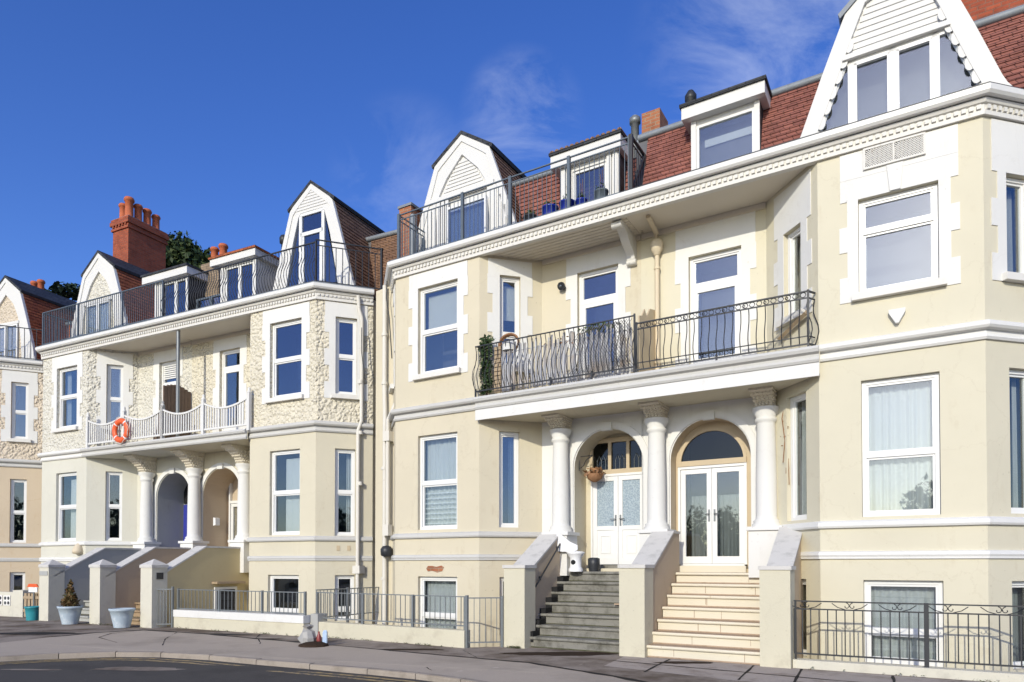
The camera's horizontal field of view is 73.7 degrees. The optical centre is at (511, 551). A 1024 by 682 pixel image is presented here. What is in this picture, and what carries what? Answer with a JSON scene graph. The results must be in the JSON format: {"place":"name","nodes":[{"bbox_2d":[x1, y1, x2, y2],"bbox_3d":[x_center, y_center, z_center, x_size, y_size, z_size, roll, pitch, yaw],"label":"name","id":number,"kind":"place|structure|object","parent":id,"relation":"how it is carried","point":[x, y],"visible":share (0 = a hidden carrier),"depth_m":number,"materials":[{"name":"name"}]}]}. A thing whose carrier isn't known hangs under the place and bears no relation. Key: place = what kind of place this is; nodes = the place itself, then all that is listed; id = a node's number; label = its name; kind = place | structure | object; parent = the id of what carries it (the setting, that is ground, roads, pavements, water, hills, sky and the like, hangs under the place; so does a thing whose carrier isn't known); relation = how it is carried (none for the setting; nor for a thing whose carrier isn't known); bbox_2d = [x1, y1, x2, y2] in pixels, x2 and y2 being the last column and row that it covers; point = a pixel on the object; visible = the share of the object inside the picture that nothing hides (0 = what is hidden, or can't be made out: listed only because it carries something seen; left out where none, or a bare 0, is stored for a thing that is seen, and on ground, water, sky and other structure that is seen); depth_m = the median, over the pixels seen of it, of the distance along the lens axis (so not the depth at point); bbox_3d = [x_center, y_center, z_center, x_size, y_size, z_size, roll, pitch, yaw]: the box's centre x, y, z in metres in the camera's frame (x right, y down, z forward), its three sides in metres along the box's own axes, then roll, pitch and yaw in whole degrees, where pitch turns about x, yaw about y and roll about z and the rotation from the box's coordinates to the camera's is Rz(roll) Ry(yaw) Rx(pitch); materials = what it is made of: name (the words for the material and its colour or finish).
{"place":"outdoors","nodes":[
{"label":"outdoors","id":0,"kind":"place"},
{"bbox_2d":[0,657,431,681],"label":"road","id":1,"kind":"structure","parent":0,"point":[76,671],"depth_m":10.34,"materials":[{"name":"asphalt"}]},
{"bbox_2d":[93,667,179,670],"bbox_3d":[-5.835,1.837,10.730,1.477,0.010,0.406,0,-1,0],"label":"road patch","id":2,"kind":"object","parent":1,"relation":"on","point":[140,668],"visible":1,"depth_m":10.72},
{"bbox_2d":[5,659,391,681],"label":"road marking","id":3,"kind":"object","parent":1,"relation":"on","point":[210,664],"visible":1,"depth_m":11.16,"materials":[{"name":"yellow paint"}]},
{"bbox_2d":[0,658,415,681],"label":"road marking","id":4,"kind":"object","parent":1,"relation":"on","point":[225,664],"visible":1,"depth_m":11.33,"materials":[{"name":"yellow paint"}]},
{"bbox_2d":[0,651,487,681],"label":"kerb","id":5,"kind":"structure","parent":1,"relation":"on","point":[318,666],"depth_m":11.29,"materials":[{"name":"concrete"}]},
{"bbox_2d":[0,630,637,681],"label":"pavement","id":6,"kind":"structure","parent":0,"point":[488,670],"depth_m":12.01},
{"bbox_2d":[298,624,315,643],"bbox_3d":[-3.963,1.617,13.242,0.343,0.429,0.321,0,-1,0],"label":"rubbish bag","id":7,"kind":"object","parent":6,"relation":"on","point":[307,634],"visible":0.73,"depth_m":13.13,"materials":[{"name":"grey plastic"}]},
{"bbox_2d":[298,641,328,647],"bbox_3d":[-3.804,1.771,13.121,0.588,0.100,0.594,0,-1,0],"label":"soil heap","id":8,"kind":"object","parent":6,"relation":"on","point":[313,644],"visible":0.96,"depth_m":12.95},
{"bbox_2d":[53,630,646,681],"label":"pavement joint","id":9,"kind":"object","parent":6,"relation":"on","point":[625,678],"visible":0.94,"depth_m":11.95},
{"bbox_2d":[0,0,849,301],"label":"sky","id":10,"kind":"structure","parent":0,"point":[214,116],"materials":[{"name":"blue"}]},
{"bbox_2d":[0,616,980,681],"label":"forecourt","id":11,"kind":"structure","parent":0,"point":[594,663],"depth_m":12.73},
{"bbox_2d":[24,606,38,620],"bbox_3d":[-13.158,1.688,18.749,0.407,0.380,0.407,0,-1,26],"label":"plant pot","id":12,"kind":"object","parent":11,"relation":"on","point":[31,613],"visible":0.83,"depth_m":18.61,"materials":[{"name":"plastic"}]},
{"bbox_2d":[27,584,38,605],"bbox_3d":[-13.787,1.408,19.662,0.480,0.970,0.060,0,-1,21],"label":"notice board","id":13,"kind":"object","parent":11,"relation":"on","point":[33,588],"visible":0.86,"depth_m":19.66,"materials":[{"name":"white plastic"}]},
{"bbox_2d":[0,632,81,634],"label":"stained patch","id":14,"kind":"object","parent":11,"relation":"on","point":[25,633],"visible":1,"depth_m":15.13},
{"bbox_2d":[38,559,65,620],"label":"gate pillar","id":15,"kind":"structure","parent":11,"relation":"on","point":[51,589],"depth_m":18.58,"materials":[{"name":"white paint"}]},
{"bbox_2d":[57,605,83,624],"bbox_3d":[-11.374,1.627,17.573,0.588,0.460,0.588,0,-1,26],"label":"plant pot","id":16,"kind":"object","parent":11,"relation":"on","point":[70,615],"visible":0.97,"depth_m":17.40,"materials":[{"name":"ceramic"}]},
{"bbox_2d":[60,579,80,606],"bbox_3d":[-11.366,1.083,17.581,0.443,0.786,0.463,1,-1,-27],"label":"conifer shrub","id":17,"kind":"object","parent":16,"relation":"in","point":[70,599],"visible":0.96,"depth_m":17.52,"materials":[{"name":"brown plant"}]},
{"bbox_2d":[79,600,89,621],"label":"front steps","id":18,"kind":"structure","parent":11,"relation":"on","point":[84,615],"depth_m":18.84,"materials":[{"name":"stone"}]},
{"bbox_2d":[89,559,116,623],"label":"gate pillar","id":19,"kind":"structure","parent":11,"relation":"on","point":[102,593],"depth_m":17.61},
{"bbox_2d":[108,608,135,627],"bbox_3d":[-9.497,1.611,16.630,0.588,0.460,0.588,0,-1,26],"label":"plant pot","id":20,"kind":"object","parent":11,"relation":"on","point":[121,617],"visible":1,"depth_m":16.45,"materials":[{"name":"ceramic"}]},
{"bbox_2d":[131,602,139,624],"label":"front steps","id":21,"kind":"structure","parent":11,"relation":"on","point":[136,619],"depth_m":17.89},
{"bbox_2d":[139,559,168,627],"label":"gate pillar","id":22,"kind":"structure","parent":11,"relation":"on","point":[153,577],"depth_m":16.72,"materials":[{"name":"paint"}]},
{"bbox_2d":[157,586,173,627],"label":"metal gate","id":23,"kind":"structure","parent":11,"relation":"on","point":[172,606],"depth_m":16.75,"materials":[{"name":"grey metal"}]},
{"bbox_2d":[173,609,310,635],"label":"garden wall","id":24,"kind":"structure","parent":11,"relation":"on","point":[272,623],"depth_m":15.71,"materials":[{"name":"white paint"}]},
{"bbox_2d":[177,588,306,614],"bbox_3d":[-6.395,1.183,15.926,4.212,0.590,0.049,-1,-1,27],"label":"metal railing","id":25,"kind":"object","parent":24,"relation":"on","point":[262,601],"visible":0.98,"depth_m":15.84,"materials":[{"name":"grey metal"}]},
{"bbox_2d":[155,180,396,623],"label":"terraced house","id":26,"kind":"structure","parent":11,"relation":"on","point":[281,413],"depth_m":18.00,"materials":[{"name":"paint"}]},
{"bbox_2d":[163,384,190,437],"bbox_3d":[-9.919,-4.077,20.218,0.050,1.698,0.910,0,-1,26],"label":"privacy screen","id":27,"kind":"object","parent":26,"relation":"on","point":[169,395],"visible":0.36,"depth_m":20.14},
{"bbox_2d":[176,330,179,436],"bbox_3d":[-9.567,-4.804,19.551,0.160,3.150,0.160,0,-1,26],"label":"support post","id":28,"kind":"object","parent":26,"relation":"on","point":[177,371],"visible":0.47,"depth_m":19.52,"materials":[{"name":"grey metal"}]},
{"bbox_2d":[222,349,239,430],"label":"window","id":29,"kind":"structure","parent":26,"relation":"in","point":[236,368],"depth_m":20.18,"materials":[{"name":"white plastic"}]},
{"bbox_2d":[231,504,236,539],"bbox_3d":[-8.284,-0.535,20.922,0.870,1.900,0.055,0,-1,26],"label":"door","id":30,"kind":"structure","parent":26,"relation":"in","point":[233,506],"depth_m":21.07,"materials":[{"name":"white plastic"}]},
{"bbox_2d":[264,319,303,403],"bbox_3d":[-5.844,-4.940,17.710,1.290,2.096,0.270,0,-1,26],"label":"window","id":31,"kind":"structure","parent":26,"relation":"in","point":[293,396],"depth_m":17.85,"materials":[{"name":"white plastic"}]},
{"bbox_2d":[270,575,298,612],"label":"window","id":32,"kind":"structure","parent":26,"relation":"in","point":[272,577],"depth_m":17.78,"materials":[{"name":"white plastic"}]},
{"bbox_2d":[272,449,299,534],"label":"window","id":33,"kind":"structure","parent":26,"relation":"in","point":[292,492],"depth_m":17.90,"materials":[{"name":"white plastic"}]},
{"bbox_2d":[335,575,353,620],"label":"window","id":34,"kind":"structure","parent":26,"relation":"in","point":[337,577],"depth_m":17.45,"materials":[{"name":"white plastic"}]},
{"bbox_2d":[335,449,354,535],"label":"window","id":35,"kind":"structure","parent":26,"relation":"in","point":[349,492],"depth_m":17.54,"materials":[{"name":"white plastic"}]},
{"bbox_2d":[331,318,359,399],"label":"window","id":36,"kind":"structure","parent":26,"relation":"in","point":[352,395],"depth_m":17.53,"materials":[{"name":"white plastic"}]},
{"bbox_2d":[465,595,503,647],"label":"metal gate","id":37,"kind":"structure","parent":11,"relation":"on","point":[467,598],"depth_m":13.04,"materials":[{"name":"grey metal"}]},
{"bbox_2d":[85,623,999,681],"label":"weeds","id":38,"kind":"object","parent":11,"relation":"on","point":[453,645],"visible":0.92,"depth_m":13.45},
{"bbox_2d":[504,652,617,655],"bbox_3d":[0.807,1.808,12.109,2.165,0.001,0.557,0,-1,0],"label":"stained patch","id":39,"kind":"object","parent":11,"relation":"on","point":[564,653],"visible":1,"depth_m":12.13,"materials":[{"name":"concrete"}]},
{"bbox_2d":[530,565,618,653],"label":"front steps","id":40,"kind":"structure","parent":11,"relation":"on","point":[580,612],"depth_m":13.24,"materials":[{"name":"grey concrete"}]},
{"bbox_2d":[566,551,584,571],"bbox_3d":[1.325,0.201,14.198,0.400,0.420,0.390,-1,-1,31],"label":"garden urn","id":41,"kind":"object","parent":40,"relation":"on","point":[575,561],"visible":0.98,"depth_m":14.08,"materials":[{"name":"ceramic"}]},
{"bbox_2d":[557,533,577,551],"bbox_3d":[1.144,-0.198,14.155,0.460,0.410,0.030,0,-1,26],"label":"white panel","id":42,"kind":"object","parent":41,"relation":"on","point":[566,545],"visible":0.96,"depth_m":14.16,"materials":[{"name":"plastic"}]},
{"bbox_2d":[588,558,599,571],"bbox_3d":[1.711,0.267,14.256,0.250,0.290,0.244,-1,-1,31],"label":"dark pot","id":43,"kind":"object","parent":40,"relation":"on","point":[593,564],"visible":0.94,"depth_m":14.15,"materials":[{"name":"paint"}]},
{"bbox_2d":[618,565,654,657],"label":"gate pillar","id":44,"kind":"structure","parent":11,"relation":"on","point":[635,610],"depth_m":11.74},
{"bbox_2d":[647,566,759,664],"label":"front steps","id":45,"kind":"structure","parent":11,"relation":"on","point":[711,613],"depth_m":11.90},
{"bbox_2d":[605,656,977,681],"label":"paving slabs","id":46,"kind":"structure","parent":11,"relation":"on","point":[753,676],"depth_m":9.92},
{"bbox_2d":[612,660,853,681],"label":"pavement joint","id":47,"kind":"object","parent":46,"relation":"on","point":[728,670],"visible":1,"depth_m":10.17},
{"label":"ground","id":48,"kind":"structure","parent":0,"visible":0},
{"bbox_2d":[44,281,80,300],"bbox_3d":[-25.732,-6.240,37.740,6.103,17.022,5.743,-1,-1,28],"label":"pine tree","id":49,"kind":"object","parent":48,"relation":"on","point":[71,289],"visible":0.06,"depth_m":36.59,"materials":[{"name":"green plant"}]},
{"bbox_2d":[166,230,210,268],"bbox_3d":[-19.216,-7.997,39.841,6.805,20.605,6.493,-1,-1,40],"label":"evergreen tree","id":50,"kind":"object","parent":48,"relation":"on","point":[179,250],"visible":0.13,"depth_m":38.26,"materials":[{"name":"green plant"}]},
{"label":"basement area floor","id":51,"kind":"structure","parent":0,"visible":0},
{"bbox_2d":[0,590,32,616],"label":"garden wall","id":52,"kind":"structure","parent":51,"relation":"on","point":[11,604],"depth_m":20.14,"materials":[{"name":"white paint"}]},
{"bbox_2d":[23,593,38,616],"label":"garden gate","id":53,"kind":"structure","parent":52,"relation":"attached to","point":[28,599],"depth_m":19.82,"materials":[{"name":"brown wood"}]},
{"bbox_2d":[0,275,76,592],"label":"terraced house","id":54,"kind":"structure","parent":51,"relation":"on","point":[24,306],"depth_m":23.76,"materials":[{"name":"beige paint"}]},
{"bbox_2d":[10,572,24,591],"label":"window","id":55,"kind":"structure","parent":54,"relation":"in","point":[12,574],"depth_m":23.57,"materials":[{"name":"white plastic"}]},
{"bbox_2d":[6,382,30,442],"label":"window","id":56,"kind":"structure","parent":54,"relation":"in","point":[13,438],"depth_m":23.66,"materials":[{"name":"white plastic"}]},
{"bbox_2d":[10,479,26,542],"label":"window","id":57,"kind":"structure","parent":54,"relation":"in","point":[18,512],"depth_m":23.61,"materials":[{"name":"white plastic"}]},
{"bbox_2d":[54,548,141,606],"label":"stair wall","id":58,"kind":"structure","parent":51,"relation":"on","point":[77,571],"depth_m":19.41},
{"bbox_2d":[35,196,227,563],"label":"terraced house","id":59,"kind":"structure","parent":51,"relation":"on","point":[109,361],"depth_m":21.57,"materials":[{"name":"white paint"}]},
{"bbox_2d":[51,366,77,432],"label":"window","id":60,"kind":"structure","parent":59,"relation":"in","point":[69,396],"depth_m":22.06,"materials":[{"name":"white plastic"}]},
{"bbox_2d":[58,472,76,540],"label":"window","id":61,"kind":"structure","parent":59,"relation":"in","point":[62,507],"depth_m":21.99,"materials":[{"name":"white plastic"}]},
{"bbox_2d":[103,365,122,429],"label":"window","id":62,"kind":"structure","parent":59,"relation":"in","point":[110,399],"depth_m":21.62,"materials":[{"name":"white plastic"}]},
{"bbox_2d":[106,472,121,540],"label":"window","id":63,"kind":"structure","parent":59,"relation":"in","point":[109,506],"depth_m":21.55,"materials":[{"name":"white plastic"}]},
{"bbox_2d":[110,417,129,443],"bbox_3d":[-11.553,-3.579,20.159,0.821,0.821,0.128,0,-1,26],"label":"life ring","id":64,"kind":"object","parent":59,"relation":"hanging from","point":[114,428],"visible":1,"depth_m":20.10,"materials":[{"name":"orange plastic"}]},
{"bbox_2d":[162,361,175,400],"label":"window","id":65,"kind":"structure","parent":59,"relation":"in","point":[174,362],"depth_m":21.37,"materials":[{"name":"white plastic"}]},
{"bbox_2d":[183,484,187,540],"bbox_3d":[-10.208,-0.878,21.877,0.900,2.680,0.055,0,-1,26],"label":"door","id":66,"kind":"structure","parent":59,"relation":"in","point":[186,489],"depth_m":22.03,"materials":[{"name":"blue paint"}]},
{"bbox_2d":[106,547,190,607],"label":"stair wall","id":67,"kind":"structure","parent":51,"relation":"on","point":[128,578],"depth_m":18.38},
{"bbox_2d":[164,546,248,626],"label":"stair wall","id":68,"kind":"structure","parent":51,"relation":"on","point":[204,568],"depth_m":18.10,"materials":[{"name":"white paint"}]},
{"bbox_2d":[214,586,236,611],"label":"window","id":69,"kind":"structure","parent":68,"relation":"in","point":[231,593],"depth_m":18.56,"materials":[{"name":"white plastic"}]},
{"bbox_2d":[311,613,469,647],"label":"garden wall","id":70,"kind":"structure","parent":51,"relation":"on","point":[446,637],"depth_m":13.88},
{"bbox_2d":[316,587,378,622],"bbox_3d":[-3.800,1.311,16.103,0.050,0.940,2.238,-1,-1,29],"label":"metal railing","id":71,"kind":"object","parent":70,"relation":"on","point":[347,591],"visible":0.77,"depth_m":15.98,"materials":[{"name":"grey metal"}]},
{"bbox_2d":[316,592,464,629],"bbox_3d":[-2.598,1.206,14.076,4.031,0.680,0.050,-1,-1,31],"label":"metal railing","id":72,"kind":"object","parent":70,"relation":"on","point":[412,607],"visible":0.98,"depth_m":14.07,"materials":[{"name":"grey metal"}]},
{"bbox_2d":[502,565,536,648],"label":"gate pillar","id":73,"kind":"structure","parent":51,"relation":"on","point":[519,603],"depth_m":13.00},
{"bbox_2d":[375,108,689,646],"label":"terraced house","id":74,"kind":"structure","parent":51,"relation":"on","point":[475,490],"depth_m":14.99,"materials":[{"name":"beige paint"}]},
{"bbox_2d":[412,280,460,380],"bbox_3d":[-1.635,-4.989,15.461,1.320,2.116,0.360,-1,-1,31],"label":"window","id":75,"kind":"structure","parent":74,"relation":"in","point":[443,308],"depth_m":15.60,"materials":[{"name":"white plastic"}]},
{"bbox_2d":[420,433,456,529],"bbox_3d":[-1.583,-1.575,15.497,1.102,2.142,0.216,-1,-1,31],"label":"window","id":76,"kind":"structure","parent":74,"relation":"in","point":[441,483],"depth_m":15.61,"materials":[{"name":"white plastic"}]},
{"bbox_2d":[420,576,456,628],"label":"window","id":77,"kind":"structure","parent":74,"relation":"in","point":[441,586],"depth_m":15.56,"materials":[{"name":"white plastic"}]},
{"bbox_2d":[478,334,494,394],"bbox_3d":[-0.554,-3.992,14.675,0.464,1.355,0.244,-1,-1,31],"label":"balcony shrub","id":78,"kind":"object","parent":74,"relation":"on","point":[487,352],"visible":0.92,"depth_m":14.65,"materials":[{"name":"green plant"}]},
{"bbox_2d":[494,346,501,392],"bbox_3d":[-0.300,-3.872,14.516,0.160,0.970,0.050,-1,-1,31],"label":"trellis post","id":79,"kind":"object","parent":74,"relation":"attached to","point":[496,366],"visible":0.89,"depth_m":14.49,"materials":[{"name":"brown wood"}]},
{"bbox_2d":[499,432,517,527],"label":"window","id":80,"kind":"structure","parent":74,"relation":"in","point":[512,437],"depth_m":15.05,"materials":[{"name":"white plastic"}]},
{"bbox_2d":[498,333,519,353],"bbox_3d":[-0.049,-4.408,14.455,0.320,0.438,0.467,1,-1,-31],"label":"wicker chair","id":81,"kind":"object","parent":74,"relation":"attached to","point":[503,338],"visible":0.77,"depth_m":14.36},
{"bbox_2d":[498,277,523,372],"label":"window","id":82,"kind":"structure","parent":74,"relation":"in","point":[509,296],"depth_m":15.11,"materials":[{"name":"white plastic"}]},
{"bbox_2d":[541,192,558,214],"bbox_3d":[0.796,-7.198,14.224,0.367,0.950,0.367,-1,-1,31],"label":"roof planter","id":83,"kind":"object","parent":74,"relation":"on","point":[555,207],"visible":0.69,"depth_m":14.09,"materials":[{"name":"ceramic"}]},
{"bbox_2d":[501,324,632,391],"bbox_3d":[1.039,-3.904,13.707,2.932,1.006,0.046,-1,-1,31],"label":"reed screen","id":84,"kind":"object","parent":74,"relation":"attached to","point":[564,357],"visible":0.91,"depth_m":13.69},
{"bbox_2d":[542,322,618,381],"bbox_3d":[1.363,-3.942,13.621,1.798,1.163,0.252,-1,-1,31],"label":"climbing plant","id":85,"kind":"object","parent":84,"relation":"attached to","point":[590,327],"visible":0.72,"depth_m":13.53,"materials":[{"name":"green plant"}]},
{"bbox_2d":[583,456,605,481],"bbox_3d":[1.783,-1.788,14.777,0.456,0.552,0.416,-1,-1,43],"label":"hanging basket","id":86,"kind":"object","parent":74,"relation":"hanging from","point":[595,474],"visible":1,"depth_m":14.67,"materials":[{"name":"paint"}]},
{"bbox_2d":[579,266,617,380],"bbox_3d":[1.878,-4.677,14.562,0.932,2.652,0.090,-1,-1,31],"label":"window","id":87,"kind":"structure","parent":74,"relation":"in","point":[608,299],"depth_m":14.61,"materials":[{"name":"white plastic"}]},
{"bbox_2d":[595,173,608,198],"bbox_3d":[1.782,-7.218,13.632,0.294,0.970,0.294,-1,-1,31],"label":"roof planter","id":88,"kind":"object","parent":74,"relation":"on","point":[601,192],"visible":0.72,"depth_m":13.53,"materials":[{"name":"grey metal"}]},
{"bbox_2d":[593,476,617,563],"bbox_3d":[2.035,-0.680,14.882,0.586,1.910,0.121,-1,-1,31],"label":"door","id":89,"kind":"structure","parent":74,"relation":"in","point":[605,491],"depth_m":14.90,"materials":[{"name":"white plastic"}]},
{"bbox_2d":[618,474,641,563],"bbox_3d":[2.543,-0.686,14.578,0.586,1.910,0.121,-1,-1,31],"label":"door","id":90,"kind":"structure","parent":74,"relation":"in","point":[629,486],"depth_m":14.62,"materials":[{"name":"white plastic"}]},
{"bbox_2d":[514,534,561,618],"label":"stair wall","id":91,"kind":"structure","parent":51,"relation":"on","point":[541,552],"depth_m":13.83,"materials":[{"name":"paint"}]},
{"bbox_2d":[631,531,679,630],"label":"stair wall","id":92,"kind":"structure","parent":51,"relation":"on","point":[659,550],"depth_m":12.62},
{"bbox_2d":[758,566,795,668],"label":"gate pillar","id":93,"kind":"structure","parent":51,"relation":"on","point":[777,589],"depth_m":10.52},
{"bbox_2d":[767,527,806,657],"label":"stair wall","id":94,"kind":"structure","parent":51,"relation":"on","point":[786,550],"depth_m":11.46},
{"bbox_2d":[619,0,1023,671],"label":"terraced house","id":95,"kind":"structure","parent":51,"relation":"on","point":[859,200],"depth_m":11.11,"materials":[{"name":"beige paint"}]},
{"bbox_2d":[638,309,654,371],"bbox_3d":[2.645,-4.108,13.334,0.031,1.520,0.950,-1,-1,31],"label":"balcony divider","id":96,"kind":"object","parent":95,"relation":"on","point":[649,315],"visible":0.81,"depth_m":13.25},
{"bbox_2d":[681,468,711,562],"bbox_3d":[3.685,-0.712,13.657,0.616,1.890,0.121,-1,-1,31],"label":"door","id":97,"kind":"structure","parent":95,"relation":"in","point":[684,558],"depth_m":13.67,"materials":[{"name":"white plastic"}]},
{"bbox_2d":[690,248,741,363],"bbox_3d":[3.983,-4.589,13.296,1.002,2.432,0.090,-1,-1,31],"label":"balcony door","id":98,"kind":"structure","parent":95,"relation":"in","point":[732,281],"depth_m":13.33,"materials":[{"name":"white plastic"}]},
{"bbox_2d":[712,466,744,562],"bbox_3d":[4.220,-0.717,13.336,0.616,1.890,0.121,-1,-1,31],"label":"door","id":99,"kind":"structure","parent":95,"relation":"in","point":[715,558],"depth_m":13.36,"materials":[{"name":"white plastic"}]},
{"bbox_2d":[776,227,804,327],"bbox_3d":[5.024,-4.844,11.996,0.417,1.646,0.680,0,-1,-14],"label":"window","id":100,"kind":"structure","parent":95,"relation":"in","point":[791,237],"depth_m":12.15,"materials":[{"name":"white plastic"}]},
{"bbox_2d":[777,310,806,339],"bbox_3d":[4.863,-3.914,11.839,0.090,0.287,0.794,0,-1,-12],"label":"window plank","id":101,"kind":"object","parent":95,"relation":"on","point":[793,325],"depth_m":11.79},
{"bbox_2d":[790,393,806,520],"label":"window","id":102,"kind":"structure","parent":95,"relation":"in","point":[793,401],"depth_m":12.06,"materials":[{"name":"white plastic"}]},
{"bbox_2d":[851,183,946,301],"bbox_3d":[6.082,-4.866,10.767,1.300,1.646,0.270,-1,-1,31],"label":"window","id":103,"kind":"structure","parent":95,"relation":"in","point":[934,281],"depth_m":10.75,"materials":[{"name":"white plastic"}]},
{"bbox_2d":[862,373,940,516],"bbox_3d":[6.165,-1.656,10.840,1.062,2.182,0.216,-1,-1,31],"label":"window","id":104,"kind":"structure","parent":95,"relation":"in","point":[901,415],"depth_m":10.88,"materials":[{"name":"glass"}]},
{"bbox_2d":[864,580,943,666],"bbox_3d":[6.177,1.108,10.784,1.072,1.312,0.216,-1,-1,31],"label":"window","id":105,"kind":"structure","parent":95,"relation":"in","point":[894,591],"depth_m":10.81,"materials":[{"name":"white plastic"}]},
{"bbox_2d":[1002,177,1023,283],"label":"window","id":106,"kind":"structure","parent":95,"relation":"in","point":[1009,276],"depth_m":10.48,"materials":[{"name":"white plastic"}]},
{"bbox_2d":[1009,370,1023,513],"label":"window","id":107,"kind":"structure","parent":95,"relation":"in","point":[1013,374],"depth_m":10.58,"materials":[{"name":"white plastic"}]},
{"bbox_2d":[1012,581,1023,668],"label":"window","id":108,"kind":"structure","parent":95,"relation":"in","point":[1015,584],"depth_m":10.55,"materials":[{"name":"white plastic"}]},
{"bbox_2d":[793,658,1023,681],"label":"garden wall","id":109,"kind":"structure","parent":51,"relation":"on","point":[918,671],"depth_m":9.72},
{"bbox_2d":[793,600,1023,667],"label":"iron railing","id":110,"kind":"object","parent":109,"relation":"on","point":[926,660],"visible":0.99,"depth_m":9.76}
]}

